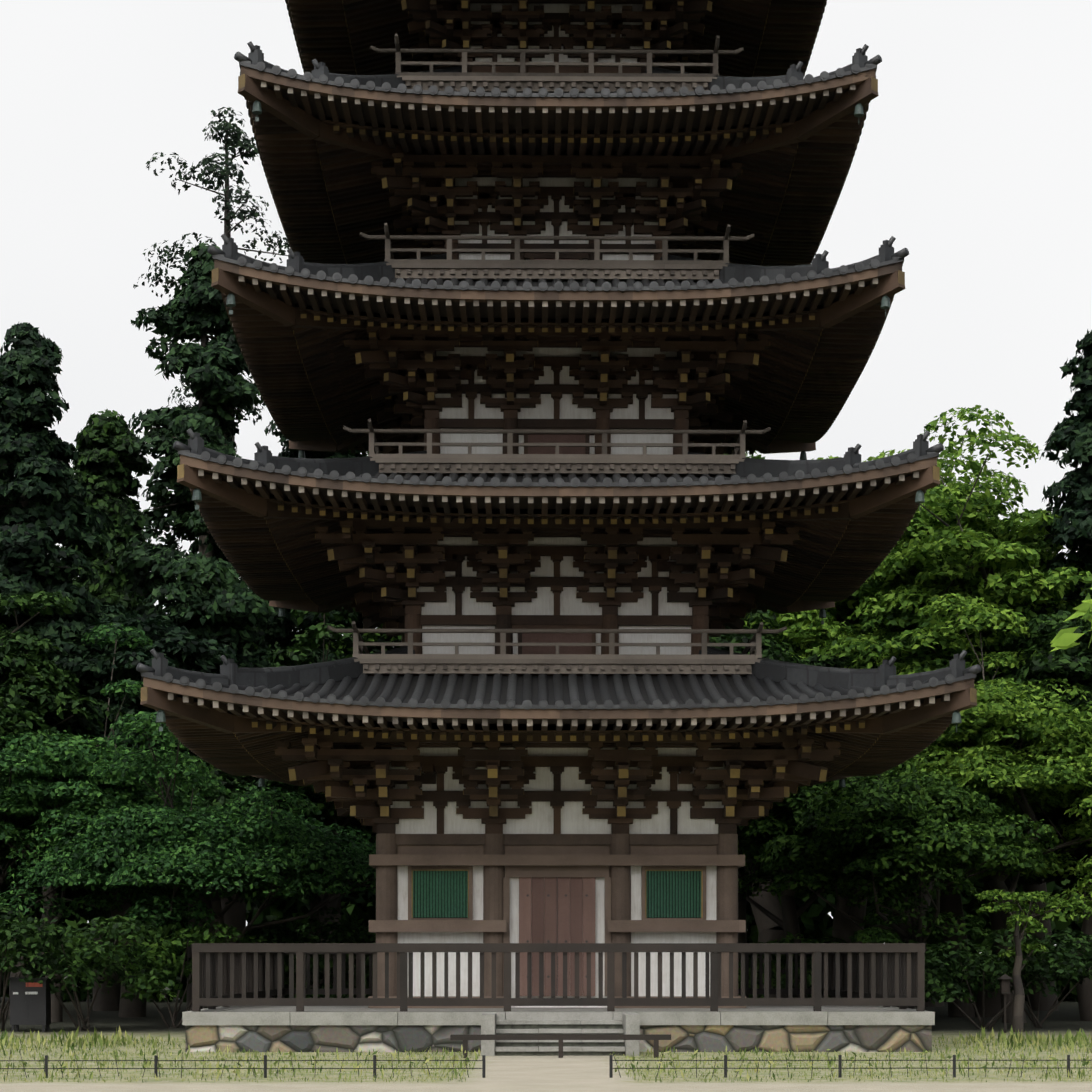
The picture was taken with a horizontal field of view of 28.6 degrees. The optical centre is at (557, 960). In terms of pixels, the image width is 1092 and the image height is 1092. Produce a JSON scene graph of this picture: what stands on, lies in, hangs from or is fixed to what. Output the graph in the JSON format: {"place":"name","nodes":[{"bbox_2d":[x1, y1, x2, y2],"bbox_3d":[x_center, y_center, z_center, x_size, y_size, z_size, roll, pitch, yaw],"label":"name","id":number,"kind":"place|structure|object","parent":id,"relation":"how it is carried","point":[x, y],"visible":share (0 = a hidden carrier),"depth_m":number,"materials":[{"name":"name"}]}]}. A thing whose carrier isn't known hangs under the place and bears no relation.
{"place":"outdoors","nodes":[
{"label":"outdoors","id":0,"kind":"place"},
{"bbox_2d":[0,976,1091,1091],"bbox_3d":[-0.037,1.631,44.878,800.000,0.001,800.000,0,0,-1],"label":"ground","id":1,"kind":"structure","parent":0,"point":[546,1074],"depth_m":31.55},
{"bbox_2d":[0,474,11,886],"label":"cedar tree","id":2,"kind":"object","parent":1,"relation":"on","point":[4,481],"depth_m":73.12,"materials":[{"name":"green plant"}]},
{"bbox_2d":[8,977,53,1031],"bbox_3d":[-12.086,1.016,49.244,0.920,1.270,0.600,0,0,-1],"label":"trash bin","id":3,"kind":"object","parent":1,"relation":"on","point":[30,1003],"visible":0.88,"depth_m":48.99,"materials":[{"name":"black metal"}]},
{"bbox_2d":[0,905,117,1030],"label":"shrub","id":4,"kind":"object","parent":1,"relation":"on","point":[23,926],"visible":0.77,"depth_m":48.73,"materials":[{"name":"green plant"}]},
{"bbox_2d":[0,590,122,889],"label":"tree","id":5,"kind":"object","parent":1,"relation":"on","point":[36,685],"visible":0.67,"depth_m":56.68,"materials":[{"name":"green plant"}]},
{"bbox_2d":[0,322,142,1017],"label":"cedar tree","id":6,"kind":"object","parent":1,"relation":"on","point":[38,502],"visible":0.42,"depth_m":60.94,"materials":[{"name":"green plant"}]},
{"bbox_2d":[0,915,182,1030],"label":"shrub","id":7,"kind":"object","parent":1,"relation":"on","point":[88,952],"visible":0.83,"depth_m":49.38,"materials":[{"name":"green plant"}]},
{"bbox_2d":[0,623,209,1022],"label":"tree","id":8,"kind":"object","parent":1,"relation":"on","point":[70,787],"visible":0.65,"depth_m":54.88,"materials":[{"name":"green plant"}]},
{"bbox_2d":[58,409,169,1010],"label":"cedar tree","id":9,"kind":"object","parent":1,"relation":"on","point":[105,465],"visible":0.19,"depth_m":68.90,"materials":[{"name":"green plant"}]},
{"bbox_2d":[24,613,240,1017],"bbox_3d":[-12.154,-4.019,61.769,6.854,11.614,8.238,0,0,22],"label":"tree","id":10,"kind":"object","parent":1,"relation":"on","point":[181,648],"visible":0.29,"depth_m":59.77,"materials":[{"name":"green plant"}]},
{"bbox_2d":[95,922,260,1027],"bbox_3d":[-9.074,0.380,52.129,3.962,2.644,3.552,0,0,-1],"label":"shrub","id":11,"kind":"object","parent":1,"relation":"on","point":[144,951],"visible":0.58,"depth_m":51.80,"materials":[{"name":"green plant"}]},
{"bbox_2d":[7,711,375,1008],"bbox_3d":[-8.709,-2.184,54.724,9.865,7.873,9.298,0,0,33],"label":"tree","id":12,"kind":"object","parent":1,"relation":"on","point":[212,853],"visible":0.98,"depth_m":52.62,"materials":[{"name":"green plant"}]},
{"bbox_2d":[102,242,299,1010],"bbox_3d":[-10.704,-10.095,65.733,8.285,23.662,6.784,0,0,-1],"label":"cedar tree","id":13,"kind":"object","parent":1,"relation":"on","point":[210,593],"visible":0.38,"depth_m":64.76,"materials":[{"name":"green plant"}]},
{"bbox_2d":[133,107,289,942],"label":"pine tree","id":14,"kind":"object","parent":1,"relation":"on","point":[234,915],"visible":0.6,"depth_m":76.25,"materials":[{"name":"green plant"}]},
{"bbox_2d":[186,607,402,997],"bbox_3d":[-6.339,-4.041,59.281,7.934,11.580,8.683,0,0,-1],"label":"tree","id":15,"kind":"object","parent":1,"relation":"on","point":[291,656],"visible":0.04,"depth_m":57.95,"materials":[{"name":"green plant"}]},
{"bbox_2d":[252,420,400,996],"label":"cedar tree","id":16,"kind":"object","parent":1,"relation":"on","point":[282,634],"visible":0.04,"depth_m":71.29,"materials":[{"name":"green plant"}]},
{"bbox_2d":[265,450,401,821],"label":"broad tree","id":17,"kind":"object","parent":1,"relation":"on","point":[370,635],"depth_m":70.69,"materials":[{"name":"green plant"}]},
{"bbox_2d":[310,926,375,995],"bbox_3d":[-4.491,0.290,56.146,3.973,2.828,3.817,0,0,41],"label":"shrub","id":18,"kind":"object","parent":1,"relation":"on","point":[365,939],"visible":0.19,"depth_m":56.07,"materials":[{"name":"green plant"}]},
{"bbox_2d":[0,624,1082,1001],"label":"forest thicket","id":19,"kind":"object","parent":1,"relation":"on","point":[814,920],"visible":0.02,"depth_m":83.72,"materials":[{"name":"green plant"}]},
{"bbox_2d":[0,1046,1091,1077],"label":"rope fence","id":20,"kind":"object","parent":1,"relation":"on","point":[394,1070],"visible":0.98,"depth_m":29.88,"materials":[{"name":"black paint"}]},
{"bbox_2d":[185,1025,931,1051],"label":"stone foundation wall","id":21,"kind":"structure","parent":1,"relation":"on","point":[684,1038],"depth_m":38.21,"materials":[{"name":"stone"}]},
{"bbox_2d":[182,1006,934,1055],"bbox_3d":[-0.029,1.296,44.133,13.400,0.770,14.890,0,0,-1],"label":"stone platform","id":22,"kind":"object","parent":1,"relation":"on","point":[631,1020],"visible":0.6,"depth_m":38.18,"materials":[{"name":"grey stone"}]},
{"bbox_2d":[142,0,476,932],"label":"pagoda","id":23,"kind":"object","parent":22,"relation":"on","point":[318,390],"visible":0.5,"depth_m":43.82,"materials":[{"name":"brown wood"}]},
{"bbox_2d":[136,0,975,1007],"bbox_3d":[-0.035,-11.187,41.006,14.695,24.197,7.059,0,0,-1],"label":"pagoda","id":24,"kind":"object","parent":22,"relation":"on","point":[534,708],"visible":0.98,"depth_m":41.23,"materials":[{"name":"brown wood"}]},
{"bbox_2d":[192,943,924,1011],"bbox_3d":[-0.037,0.301,44.878,13.100,1.220,13.100,0,0,-1],"label":"platform fence","id":25,"kind":"object","parent":22,"relation":"on","point":[850,974],"visible":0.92,"depth_m":38.37,"materials":[{"name":"brown wood"}]},
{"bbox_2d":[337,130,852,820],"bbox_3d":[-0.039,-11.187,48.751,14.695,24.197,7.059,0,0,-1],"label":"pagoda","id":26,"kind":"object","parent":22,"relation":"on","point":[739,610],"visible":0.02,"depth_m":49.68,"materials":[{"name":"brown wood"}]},
{"bbox_2d":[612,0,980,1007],"bbox_3d":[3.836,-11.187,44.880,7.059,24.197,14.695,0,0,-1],"label":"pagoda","id":27,"kind":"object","parent":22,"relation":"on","point":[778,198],"visible":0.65,"depth_m":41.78,"materials":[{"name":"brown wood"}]},
{"bbox_2d":[495,1024,624,1055],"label":"steps","id":28,"kind":"structure","parent":1,"relation":"on","point":[538,1044],"depth_m":37.14,"materials":[{"name":"stone"}]},
{"bbox_2d":[450,1034,670,1057],"bbox_3d":[0.062,1.461,35.989,3.700,0.440,0.100,0,0,-1],"label":"step barrier","id":29,"kind":"object","parent":1,"relation":"on","point":[560,1038],"visible":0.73,"depth_m":35.95,"materials":[{"name":"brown wood"}]},
{"bbox_2d":[738,966,785,997],"bbox_3d":[4.323,0.673,55.561,3.613,2.061,3.036,0,0,42],"label":"shrub","id":30,"kind":"object","parent":1,"relation":"on","point":[739,984],"visible":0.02,"depth_m":54.89,"materials":[{"name":"green plant"}]},
{"bbox_2d":[724,451,811,652],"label":"broad tree","id":31,"kind":"object","parent":1,"relation":"on","point":[756,457],"depth_m":73.19,"materials":[{"name":"green plant"}]},
{"bbox_2d":[709,610,851,968],"bbox_3d":[5.593,-4.246,61.954,8.021,12.022,8.093,0,0,-1],"label":"tree","id":32,"kind":"object","parent":1,"relation":"on","point":[771,648],"visible":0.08,"depth_m":61.27,"materials":[{"name":"green plant"}]},
{"bbox_2d":[738,932,846,997],"bbox_3d":[6.660,0.471,56.498,3.807,2.472,3.456,0,0,-1],"label":"shrub","id":33,"kind":"object","parent":1,"relation":"on","point":[790,936],"visible":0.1,"depth_m":56.09,"materials":[{"name":"green plant"}]},
{"bbox_2d":[737,767,901,997],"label":"tree","id":34,"kind":"object","parent":1,"relation":"on","point":[757,836],"visible":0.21,"depth_m":57.60,"materials":[{"name":"green plant"}]},
{"bbox_2d":[746,485,937,997],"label":"broad tree","id":35,"kind":"object","parent":1,"relation":"on","point":[769,929],"depth_m":69.36,"materials":[{"name":"green plant"}]},
{"bbox_2d":[781,939,954,1006],"bbox_3d":[7.960,0.577,53.833,4.229,2.265,4.235,0,0,34],"label":"shrub","id":36,"kind":"object","parent":1,"relation":"on","point":[930,946],"visible":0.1,"depth_m":53.67,"materials":[{"name":"green plant"}]},
{"bbox_2d":[744,405,1035,942],"bbox_3d":[9.249,-7.576,65.797,12.761,18.795,10.775,0,0,-1],"label":"broad tree","id":37,"kind":"object","parent":1,"relation":"on","point":[799,631],"visible":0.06,"depth_m":63.50,"materials":[{"name":"green plant"}]},
{"bbox_2d":[825,530,986,1006],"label":"broad tree","id":38,"kind":"object","parent":1,"relation":"on","point":[928,1003],"depth_m":75.56,"materials":[{"name":"green plant"}]},
{"bbox_2d":[754,758,1063,1008],"bbox_3d":[9.106,-1.756,54.651,8.243,7.017,8.270,0,0,-1],"label":"tree","id":39,"kind":"object","parent":1,"relation":"on","point":[903,832],"visible":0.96,"depth_m":52.96,"materials":[{"name":"green plant"}]},
{"bbox_2d":[848,586,1045,1016],"bbox_3d":[11.778,-4.492,61.829,8.235,12.536,8.192,0,0,-1],"label":"tree","id":40,"kind":"object","parent":1,"relation":"on","point":[951,903],"visible":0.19,"depth_m":60.02,"materials":[{"name":"green plant"}]},
{"bbox_2d":[813,429,1091,1016],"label":"broad tree","id":41,"kind":"object","parent":1,"relation":"on","point":[1007,553],"visible":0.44,"depth_m":59.80,"materials":[{"name":"green plant"}]},
{"bbox_2d":[887,593,1091,1022],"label":"tree","id":42,"kind":"object","parent":1,"relation":"on","point":[1008,713],"visible":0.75,"depth_m":54.64,"materials":[{"name":"green plant"}]},
{"bbox_2d":[997,974,1011,1032],"bbox_3d":[10.123,0.976,48.492,0.320,1.350,0.320,0,0,-1],"label":"lantern post","id":43,"kind":"object","parent":1,"relation":"on","point":[1004,987],"visible":0.96,"depth_m":48.42,"materials":[{"name":"brown wood"}]},
{"bbox_2d":[925,937,1091,1028],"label":"shrub","id":44,"kind":"object","parent":1,"relation":"on","point":[1050,960],"visible":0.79,"depth_m":50.24,"materials":[{"name":"green plant"}]},
{"bbox_2d":[944,582,1091,1020],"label":"tree","id":45,"kind":"object","parent":1,"relation":"on","point":[1072,665],"visible":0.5,"depth_m":56.76,"materials":[{"name":"green plant"}]},
{"bbox_2d":[953,927,1091,1027],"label":"shrub","id":46,"kind":"object","parent":1,"relation":"on","point":[1076,976],"visible":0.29,"depth_m":52.04,"materials":[{"name":"green plant"}]},
{"bbox_2d":[975,889,1075,1031],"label":"tree sapling","id":47,"kind":"object","parent":1,"relation":"on","point":[1017,1020],"visible":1,"depth_m":49.07,"materials":[{"name":"green plant"}]},
{"bbox_2d":[975,559,1085,1010],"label":"broad tree","id":48,"kind":"object","parent":1,"relation":"on","point":[1047,1002],"depth_m":69.77,"materials":[{"name":"green plant"}]},
{"bbox_2d":[1002,329,1091,913],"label":"cedar tree","id":49,"kind":"object","parent":1,"relation":"on","point":[1072,433],"visible":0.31,"depth_m":59.57,"materials":[{"name":"green plant"}]},
{"bbox_2d":[1050,587,1091,651],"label":"leaves","id":50,"kind":"object","parent":1,"relation":"on","point":[1065,638],"visible":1,"depth_m":11.39,"materials":[{"name":"green plant"}]},
{"bbox_2d":[0,1025,1091,1082],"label":"grass","id":51,"kind":"structure","parent":0,"point":[1018,1039],"depth_m":35.27,"materials":[{"name":"green plant"}]},
{"bbox_2d":[0,0,1091,952],"label":"sky","id":52,"kind":"structure","parent":0,"point":[973,152],"materials":[{"name":"white"}]}
]}

